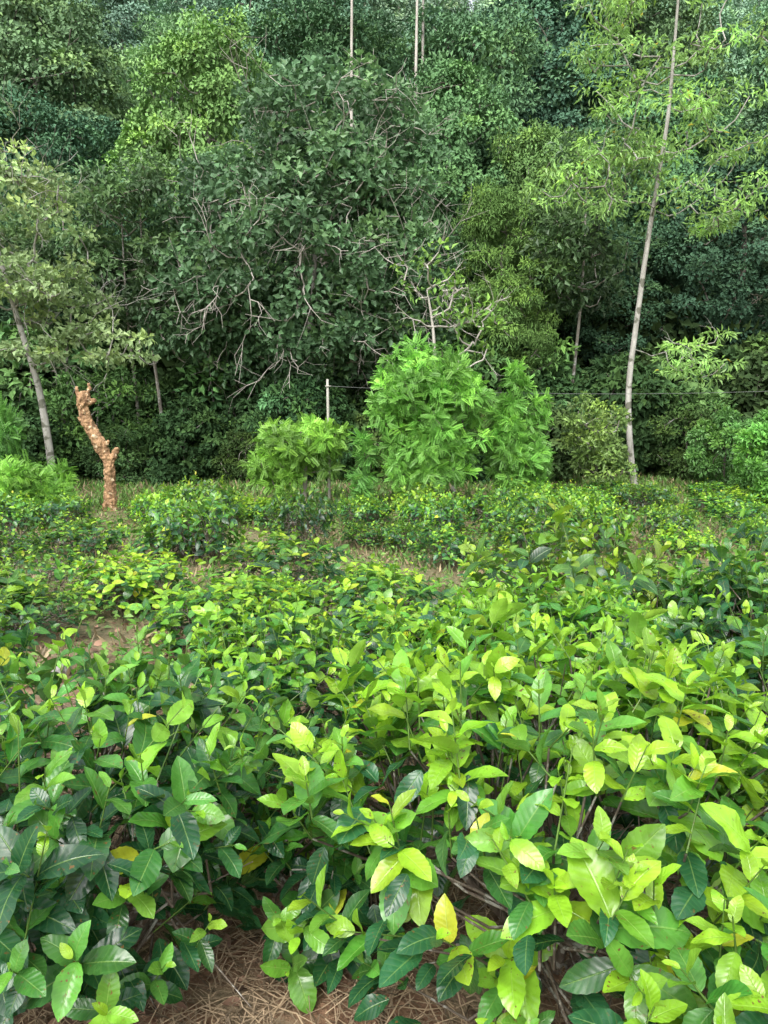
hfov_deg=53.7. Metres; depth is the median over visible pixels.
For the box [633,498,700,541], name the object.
tea bush
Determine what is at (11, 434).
feathery shrub
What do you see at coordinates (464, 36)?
forest tree
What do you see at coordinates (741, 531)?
tea bush
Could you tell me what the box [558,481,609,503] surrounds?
tea bush
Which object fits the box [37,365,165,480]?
undergrowth shrub
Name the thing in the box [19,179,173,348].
forest tree
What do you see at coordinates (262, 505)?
tea bush
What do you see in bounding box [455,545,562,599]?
tea bush
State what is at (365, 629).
tea bush
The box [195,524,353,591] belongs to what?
tea bush
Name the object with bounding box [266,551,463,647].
tea bush
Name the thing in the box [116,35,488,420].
broadleaf tree
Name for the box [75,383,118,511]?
tree stump
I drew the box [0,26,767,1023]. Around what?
ground
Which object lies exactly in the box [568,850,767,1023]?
tea bush
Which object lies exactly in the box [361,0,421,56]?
forest tree
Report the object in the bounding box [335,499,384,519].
tea bush
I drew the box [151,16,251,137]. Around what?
forest tree
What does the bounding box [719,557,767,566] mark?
tea bush
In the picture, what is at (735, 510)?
tea bush
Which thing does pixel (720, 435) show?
leafy shrub
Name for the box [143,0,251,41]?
forest tree
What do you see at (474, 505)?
tea bush
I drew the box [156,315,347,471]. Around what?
undergrowth shrub
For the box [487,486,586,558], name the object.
tea bush
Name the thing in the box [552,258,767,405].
undergrowth shrub
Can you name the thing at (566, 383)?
undergrowth shrub
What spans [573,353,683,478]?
undergrowth shrub
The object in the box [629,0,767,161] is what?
forest tree
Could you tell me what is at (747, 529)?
tea bush
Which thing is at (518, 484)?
tea bush
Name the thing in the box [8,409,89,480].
undergrowth shrub
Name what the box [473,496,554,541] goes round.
tea bush
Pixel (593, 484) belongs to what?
tea bush
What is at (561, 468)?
undergrowth shrub
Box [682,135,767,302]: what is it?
forest tree
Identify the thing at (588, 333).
forest tree
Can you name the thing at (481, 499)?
tea bush
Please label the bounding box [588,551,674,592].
tea bush
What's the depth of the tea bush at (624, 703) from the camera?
1.76 m
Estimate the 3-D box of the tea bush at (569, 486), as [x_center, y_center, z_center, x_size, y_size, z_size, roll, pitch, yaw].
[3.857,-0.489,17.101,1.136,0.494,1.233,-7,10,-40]
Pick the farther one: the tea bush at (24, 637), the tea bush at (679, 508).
the tea bush at (679, 508)
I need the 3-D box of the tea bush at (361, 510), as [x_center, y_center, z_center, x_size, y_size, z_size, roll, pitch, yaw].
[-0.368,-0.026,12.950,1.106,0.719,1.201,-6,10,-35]
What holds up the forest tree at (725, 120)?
on the ground at (130, 634)
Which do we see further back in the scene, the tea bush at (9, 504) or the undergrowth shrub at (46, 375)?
the undergrowth shrub at (46, 375)
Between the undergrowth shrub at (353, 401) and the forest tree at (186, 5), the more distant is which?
the forest tree at (186, 5)
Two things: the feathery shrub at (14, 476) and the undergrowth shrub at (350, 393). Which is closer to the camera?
the feathery shrub at (14, 476)
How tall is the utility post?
2.838 m
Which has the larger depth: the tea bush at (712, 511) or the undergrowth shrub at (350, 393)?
the undergrowth shrub at (350, 393)
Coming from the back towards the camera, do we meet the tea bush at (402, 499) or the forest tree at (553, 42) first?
the forest tree at (553, 42)
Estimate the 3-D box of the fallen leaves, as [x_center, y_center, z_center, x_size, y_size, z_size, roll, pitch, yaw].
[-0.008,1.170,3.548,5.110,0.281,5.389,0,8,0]
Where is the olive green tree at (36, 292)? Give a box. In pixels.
[0,70,165,468]
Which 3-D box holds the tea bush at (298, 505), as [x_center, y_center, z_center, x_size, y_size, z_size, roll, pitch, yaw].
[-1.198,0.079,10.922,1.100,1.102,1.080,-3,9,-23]
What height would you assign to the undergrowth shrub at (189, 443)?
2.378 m
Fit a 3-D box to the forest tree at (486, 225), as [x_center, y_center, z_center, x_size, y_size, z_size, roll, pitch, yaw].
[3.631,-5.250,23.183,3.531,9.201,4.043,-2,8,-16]
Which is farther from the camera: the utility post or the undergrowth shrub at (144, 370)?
the undergrowth shrub at (144, 370)
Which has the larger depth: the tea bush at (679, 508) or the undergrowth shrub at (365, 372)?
the undergrowth shrub at (365, 372)
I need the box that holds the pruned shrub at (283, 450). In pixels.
[238,412,353,499]
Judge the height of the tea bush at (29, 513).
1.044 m
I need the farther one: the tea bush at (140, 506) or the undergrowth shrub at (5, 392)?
the undergrowth shrub at (5, 392)
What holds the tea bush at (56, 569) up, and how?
on the ground at (130, 634)
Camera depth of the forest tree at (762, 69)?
40.56 m
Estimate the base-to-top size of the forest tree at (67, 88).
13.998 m
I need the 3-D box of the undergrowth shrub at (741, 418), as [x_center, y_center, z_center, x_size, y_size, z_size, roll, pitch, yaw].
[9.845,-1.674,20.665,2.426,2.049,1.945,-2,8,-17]
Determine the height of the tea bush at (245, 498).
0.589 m
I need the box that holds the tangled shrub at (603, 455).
[554,390,636,489]
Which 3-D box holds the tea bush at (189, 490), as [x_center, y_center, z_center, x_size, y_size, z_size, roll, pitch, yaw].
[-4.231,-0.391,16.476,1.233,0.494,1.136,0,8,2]
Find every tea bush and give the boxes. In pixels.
[0,488,50,530]
[0,491,46,555]
[0,529,51,565]
[0,538,90,596]
[0,556,51,618]
[0,568,56,768]
[0,577,96,647]
[0,615,335,1023]
[24,490,95,526]
[28,512,135,556]
[61,548,204,618]
[116,514,231,561]
[121,491,180,518]
[129,482,189,526]
[129,558,333,667]
[135,479,252,564]
[159,472,240,530]
[160,574,436,782]
[166,484,218,493]
[180,570,320,625]
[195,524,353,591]
[214,493,267,518]
[216,767,434,1013]
[224,591,767,1023]
[238,496,310,523]
[252,497,311,530]
[265,481,341,547]
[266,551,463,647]
[302,592,463,702]
[328,558,427,597]
[331,490,397,527]
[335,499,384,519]
[340,519,396,546]
[370,564,706,794]
[373,513,448,551]
[391,481,467,527]
[394,485,468,534]
[402,522,495,567]
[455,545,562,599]
[457,495,686,658]
[458,478,539,530]
[462,494,509,514]
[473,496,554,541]
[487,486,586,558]
[490,511,590,560]
[492,478,563,509]
[512,479,587,515]
[539,480,583,492]
[550,497,608,536]
[552,487,638,552]
[557,487,627,514]
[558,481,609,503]
[558,485,612,500]
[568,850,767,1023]
[582,479,632,493]
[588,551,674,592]
[605,474,677,514]
[627,488,682,504]
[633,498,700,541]
[633,566,763,616]
[637,503,693,524]
[640,523,718,557]
[652,522,767,695]
[673,584,767,829]
[676,488,762,512]
[681,478,737,496]
[702,502,748,519]
[711,482,767,507]
[713,497,767,527]
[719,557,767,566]
[720,588,765,679]
[722,504,767,588]
[724,515,767,548]
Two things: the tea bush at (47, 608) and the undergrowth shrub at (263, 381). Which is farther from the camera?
the undergrowth shrub at (263, 381)
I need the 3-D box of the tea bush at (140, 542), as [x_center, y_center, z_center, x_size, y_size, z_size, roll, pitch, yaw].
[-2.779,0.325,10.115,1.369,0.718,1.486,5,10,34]
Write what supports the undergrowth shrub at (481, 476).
on the ground at (130, 634)
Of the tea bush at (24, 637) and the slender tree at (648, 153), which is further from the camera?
the slender tree at (648, 153)
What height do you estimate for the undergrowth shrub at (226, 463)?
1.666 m
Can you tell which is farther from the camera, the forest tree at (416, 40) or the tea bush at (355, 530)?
the forest tree at (416, 40)
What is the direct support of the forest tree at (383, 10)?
on the ground at (130, 634)
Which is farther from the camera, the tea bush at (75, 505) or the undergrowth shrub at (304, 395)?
the undergrowth shrub at (304, 395)
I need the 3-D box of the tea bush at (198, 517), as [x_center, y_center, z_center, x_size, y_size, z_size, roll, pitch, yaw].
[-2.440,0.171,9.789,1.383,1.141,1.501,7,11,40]
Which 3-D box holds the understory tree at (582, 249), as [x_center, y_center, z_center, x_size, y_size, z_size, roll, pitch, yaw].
[5.913,-5.838,22.221,4.265,10.243,4.229,-4,9,-24]
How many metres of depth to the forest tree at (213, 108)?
26.51 m
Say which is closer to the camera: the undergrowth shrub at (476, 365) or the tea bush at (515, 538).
the tea bush at (515, 538)
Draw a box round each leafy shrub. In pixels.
[683,406,767,493]
[731,408,767,501]
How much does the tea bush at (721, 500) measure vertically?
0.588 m
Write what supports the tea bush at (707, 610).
on the ground at (130, 634)
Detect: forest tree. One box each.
[0,0,141,185]
[0,80,128,259]
[0,174,121,376]
[18,57,105,103]
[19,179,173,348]
[55,0,185,100]
[84,8,251,175]
[100,0,296,261]
[102,0,179,53]
[120,138,215,301]
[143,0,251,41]
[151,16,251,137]
[169,0,257,31]
[214,0,382,275]
[224,0,404,321]
[262,0,394,123]
[350,0,352,219]
[352,57,539,323]
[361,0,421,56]
[361,3,488,116]
[381,0,472,101]
[381,0,544,307]
[414,0,417,294]
[422,0,423,92]
[449,175,562,397]
[470,0,571,23]
[475,0,642,174]
[486,115,613,333]
[513,0,576,95]
[513,15,609,119]
[542,0,753,219]
[544,218,688,366]
[574,63,744,275]
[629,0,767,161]
[648,126,767,345]
[668,0,747,68]
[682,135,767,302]
[718,0,758,72]
[726,0,757,22]
[735,1,767,142]
[753,0,767,26]
[755,32,767,116]
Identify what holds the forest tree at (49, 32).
on the ground at (130, 634)
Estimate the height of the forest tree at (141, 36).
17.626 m
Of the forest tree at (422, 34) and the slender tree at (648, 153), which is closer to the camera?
the slender tree at (648, 153)
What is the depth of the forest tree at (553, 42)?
37.82 m
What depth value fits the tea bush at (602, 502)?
13.51 m
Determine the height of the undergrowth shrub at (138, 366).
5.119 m
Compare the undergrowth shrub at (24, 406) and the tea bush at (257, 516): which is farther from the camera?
the undergrowth shrub at (24, 406)
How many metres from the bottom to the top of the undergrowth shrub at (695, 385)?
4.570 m
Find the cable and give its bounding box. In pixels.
[332,386,764,393]
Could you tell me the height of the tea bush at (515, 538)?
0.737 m
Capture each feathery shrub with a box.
[0,391,34,465]
[0,449,79,520]
[362,330,497,500]
[480,356,557,493]
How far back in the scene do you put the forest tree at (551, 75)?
31.58 m
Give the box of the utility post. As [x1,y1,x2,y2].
[325,379,330,499]
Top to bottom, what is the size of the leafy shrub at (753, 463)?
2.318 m
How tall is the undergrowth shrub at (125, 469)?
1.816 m
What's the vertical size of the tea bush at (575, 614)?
0.873 m
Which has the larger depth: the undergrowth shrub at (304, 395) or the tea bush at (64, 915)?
the undergrowth shrub at (304, 395)
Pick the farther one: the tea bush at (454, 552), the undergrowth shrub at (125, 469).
the undergrowth shrub at (125, 469)
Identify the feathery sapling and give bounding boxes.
[343,426,382,504]
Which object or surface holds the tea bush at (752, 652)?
on the ground at (130, 634)
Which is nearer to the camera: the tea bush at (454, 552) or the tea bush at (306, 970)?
the tea bush at (306, 970)
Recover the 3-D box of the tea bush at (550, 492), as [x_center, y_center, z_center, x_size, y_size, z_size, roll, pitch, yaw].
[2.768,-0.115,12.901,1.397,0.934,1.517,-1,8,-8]
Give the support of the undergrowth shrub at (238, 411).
on the ground at (130, 634)
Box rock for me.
[52,664,71,675]
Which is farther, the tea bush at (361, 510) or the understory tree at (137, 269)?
the understory tree at (137, 269)
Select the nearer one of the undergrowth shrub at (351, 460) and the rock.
the rock
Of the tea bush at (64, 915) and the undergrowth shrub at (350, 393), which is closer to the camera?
the tea bush at (64, 915)
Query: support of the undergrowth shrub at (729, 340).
on the ground at (130, 634)
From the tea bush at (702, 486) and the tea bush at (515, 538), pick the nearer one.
the tea bush at (515, 538)
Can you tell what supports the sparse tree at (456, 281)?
on the ground at (130, 634)
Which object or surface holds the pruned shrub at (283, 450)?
on the ground at (130, 634)
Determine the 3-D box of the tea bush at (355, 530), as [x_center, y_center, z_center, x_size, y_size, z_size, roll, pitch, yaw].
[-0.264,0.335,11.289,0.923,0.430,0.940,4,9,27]
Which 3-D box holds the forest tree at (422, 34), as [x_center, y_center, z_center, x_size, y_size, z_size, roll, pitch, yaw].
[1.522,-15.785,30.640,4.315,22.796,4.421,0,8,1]
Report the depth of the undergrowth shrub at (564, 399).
21.86 m
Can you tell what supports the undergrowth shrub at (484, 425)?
on the ground at (130, 634)
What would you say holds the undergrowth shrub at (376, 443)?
on the ground at (130, 634)
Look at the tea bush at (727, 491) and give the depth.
15.28 m
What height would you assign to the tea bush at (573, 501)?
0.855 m
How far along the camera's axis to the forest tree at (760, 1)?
68.81 m
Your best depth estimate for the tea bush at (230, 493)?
12.70 m
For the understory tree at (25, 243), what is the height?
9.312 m
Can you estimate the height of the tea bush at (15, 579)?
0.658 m
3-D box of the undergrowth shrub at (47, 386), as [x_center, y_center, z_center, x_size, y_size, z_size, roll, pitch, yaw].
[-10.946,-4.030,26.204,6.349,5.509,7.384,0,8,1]
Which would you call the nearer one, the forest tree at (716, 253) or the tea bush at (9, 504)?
the tea bush at (9, 504)
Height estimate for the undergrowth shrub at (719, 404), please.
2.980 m
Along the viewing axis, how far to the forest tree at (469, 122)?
24.92 m
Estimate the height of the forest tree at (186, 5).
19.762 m
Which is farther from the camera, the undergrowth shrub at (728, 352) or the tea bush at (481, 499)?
the undergrowth shrub at (728, 352)
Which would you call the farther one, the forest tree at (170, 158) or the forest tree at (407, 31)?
the forest tree at (407, 31)
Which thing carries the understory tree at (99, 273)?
on the ground at (130, 634)
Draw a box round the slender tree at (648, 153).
[521,0,767,484]
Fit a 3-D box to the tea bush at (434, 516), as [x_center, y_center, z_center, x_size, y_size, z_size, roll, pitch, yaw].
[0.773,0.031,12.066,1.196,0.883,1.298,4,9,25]
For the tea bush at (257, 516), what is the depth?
12.64 m
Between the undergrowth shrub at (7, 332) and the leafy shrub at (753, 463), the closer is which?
the leafy shrub at (753, 463)
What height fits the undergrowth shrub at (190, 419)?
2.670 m
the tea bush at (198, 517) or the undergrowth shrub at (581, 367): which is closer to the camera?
the tea bush at (198, 517)
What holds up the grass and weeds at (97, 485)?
on the ground at (130, 634)
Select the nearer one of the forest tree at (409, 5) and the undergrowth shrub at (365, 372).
the undergrowth shrub at (365, 372)
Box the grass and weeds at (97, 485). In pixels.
[0,468,767,687]
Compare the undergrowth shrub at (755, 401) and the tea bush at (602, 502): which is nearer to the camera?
the tea bush at (602, 502)
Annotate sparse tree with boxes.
[389,214,512,493]
[427,280,509,496]
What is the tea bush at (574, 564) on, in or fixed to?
on the ground at (130, 634)
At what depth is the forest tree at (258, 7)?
40.07 m
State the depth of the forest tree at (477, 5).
55.39 m
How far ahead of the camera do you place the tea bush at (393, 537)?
10.77 m
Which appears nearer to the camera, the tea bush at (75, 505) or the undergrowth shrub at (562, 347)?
the tea bush at (75, 505)
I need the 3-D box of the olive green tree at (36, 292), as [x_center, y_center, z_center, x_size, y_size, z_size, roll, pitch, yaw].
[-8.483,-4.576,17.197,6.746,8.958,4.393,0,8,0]
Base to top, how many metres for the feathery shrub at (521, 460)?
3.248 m
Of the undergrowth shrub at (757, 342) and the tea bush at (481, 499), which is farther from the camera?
the undergrowth shrub at (757, 342)
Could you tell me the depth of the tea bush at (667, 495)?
15.53 m
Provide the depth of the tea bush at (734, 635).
4.18 m
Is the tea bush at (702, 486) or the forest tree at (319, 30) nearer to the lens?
the tea bush at (702, 486)
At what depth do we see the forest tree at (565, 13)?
47.23 m
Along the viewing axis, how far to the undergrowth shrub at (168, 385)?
22.49 m
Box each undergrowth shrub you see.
[0,306,55,381]
[0,311,127,428]
[0,328,121,393]
[0,365,33,451]
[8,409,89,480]
[13,389,95,452]
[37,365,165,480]
[73,331,177,428]
[74,366,171,454]
[80,423,151,485]
[122,368,227,443]
[128,395,228,485]
[140,280,314,414]
[150,404,239,477]
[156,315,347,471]
[205,426,270,484]
[209,385,289,471]
[242,370,360,482]
[298,379,386,480]
[309,349,403,470]
[309,434,359,481]
[319,290,449,392]
[348,407,422,482]
[349,322,509,434]
[417,424,489,484]
[426,314,581,450]
[453,394,545,480]
[487,401,588,482]
[488,330,591,390]
[502,354,592,402]
[523,387,608,473]
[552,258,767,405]
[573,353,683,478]
[578,342,730,474]
[642,402,730,481]
[650,383,743,476]
[675,344,767,413]
[676,319,766,359]
[704,413,767,473]
[709,344,767,421]
[724,330,767,417]
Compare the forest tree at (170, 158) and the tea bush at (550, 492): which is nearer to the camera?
the tea bush at (550, 492)
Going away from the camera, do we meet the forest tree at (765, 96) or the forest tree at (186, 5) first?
the forest tree at (765, 96)
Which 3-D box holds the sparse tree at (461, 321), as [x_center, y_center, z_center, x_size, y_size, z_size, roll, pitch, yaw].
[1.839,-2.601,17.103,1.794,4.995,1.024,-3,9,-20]
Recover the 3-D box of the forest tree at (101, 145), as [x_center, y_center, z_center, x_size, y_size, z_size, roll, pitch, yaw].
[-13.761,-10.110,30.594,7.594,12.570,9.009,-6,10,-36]
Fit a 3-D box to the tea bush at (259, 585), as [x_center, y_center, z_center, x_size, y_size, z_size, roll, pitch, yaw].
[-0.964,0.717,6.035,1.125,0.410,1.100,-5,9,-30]
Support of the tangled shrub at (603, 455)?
on the ground at (130, 634)
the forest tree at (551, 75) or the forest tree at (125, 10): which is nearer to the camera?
the forest tree at (551, 75)
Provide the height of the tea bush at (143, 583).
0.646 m
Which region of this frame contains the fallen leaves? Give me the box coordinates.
[12,615,762,1023]
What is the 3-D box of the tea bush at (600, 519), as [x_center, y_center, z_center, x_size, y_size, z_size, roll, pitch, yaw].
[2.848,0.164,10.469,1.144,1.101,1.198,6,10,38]
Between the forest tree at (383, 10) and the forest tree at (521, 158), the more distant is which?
the forest tree at (383, 10)
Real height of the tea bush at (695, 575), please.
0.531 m
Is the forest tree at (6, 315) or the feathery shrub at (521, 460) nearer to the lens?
the feathery shrub at (521, 460)
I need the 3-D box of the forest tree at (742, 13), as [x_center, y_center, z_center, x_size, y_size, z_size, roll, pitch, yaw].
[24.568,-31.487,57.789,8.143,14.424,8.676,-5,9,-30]
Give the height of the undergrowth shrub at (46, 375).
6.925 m
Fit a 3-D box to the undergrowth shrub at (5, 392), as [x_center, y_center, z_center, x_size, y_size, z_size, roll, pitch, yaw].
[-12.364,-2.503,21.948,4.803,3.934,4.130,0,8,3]
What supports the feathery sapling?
on the ground at (130, 634)
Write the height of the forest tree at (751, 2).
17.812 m
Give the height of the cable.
0.556 m
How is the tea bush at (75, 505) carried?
on the ground at (130, 634)
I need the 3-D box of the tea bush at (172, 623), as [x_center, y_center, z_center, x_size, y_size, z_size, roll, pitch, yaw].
[-0.990,0.712,4.994,1.242,0.684,1.258,6,10,35]
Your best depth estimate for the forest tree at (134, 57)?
37.01 m
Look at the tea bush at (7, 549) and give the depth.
9.58 m
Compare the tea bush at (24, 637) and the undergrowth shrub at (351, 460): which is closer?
the tea bush at (24, 637)
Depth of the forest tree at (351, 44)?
29.21 m
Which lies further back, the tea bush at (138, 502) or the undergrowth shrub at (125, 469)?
the undergrowth shrub at (125, 469)
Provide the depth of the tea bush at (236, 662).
3.16 m
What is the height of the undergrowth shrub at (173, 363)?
7.106 m
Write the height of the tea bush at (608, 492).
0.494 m
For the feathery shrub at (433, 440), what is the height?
3.662 m
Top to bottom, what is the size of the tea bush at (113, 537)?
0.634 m
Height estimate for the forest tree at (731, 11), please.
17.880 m
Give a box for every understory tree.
[0,158,129,417]
[54,171,186,422]
[66,138,205,413]
[510,127,659,393]
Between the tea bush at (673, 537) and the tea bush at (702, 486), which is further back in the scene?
the tea bush at (702, 486)
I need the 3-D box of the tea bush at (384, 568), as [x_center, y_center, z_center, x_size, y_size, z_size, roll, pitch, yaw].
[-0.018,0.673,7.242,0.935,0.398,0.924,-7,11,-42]
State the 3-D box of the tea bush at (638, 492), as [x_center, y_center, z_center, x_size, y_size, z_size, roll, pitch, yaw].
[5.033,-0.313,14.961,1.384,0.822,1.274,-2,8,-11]
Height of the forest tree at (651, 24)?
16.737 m

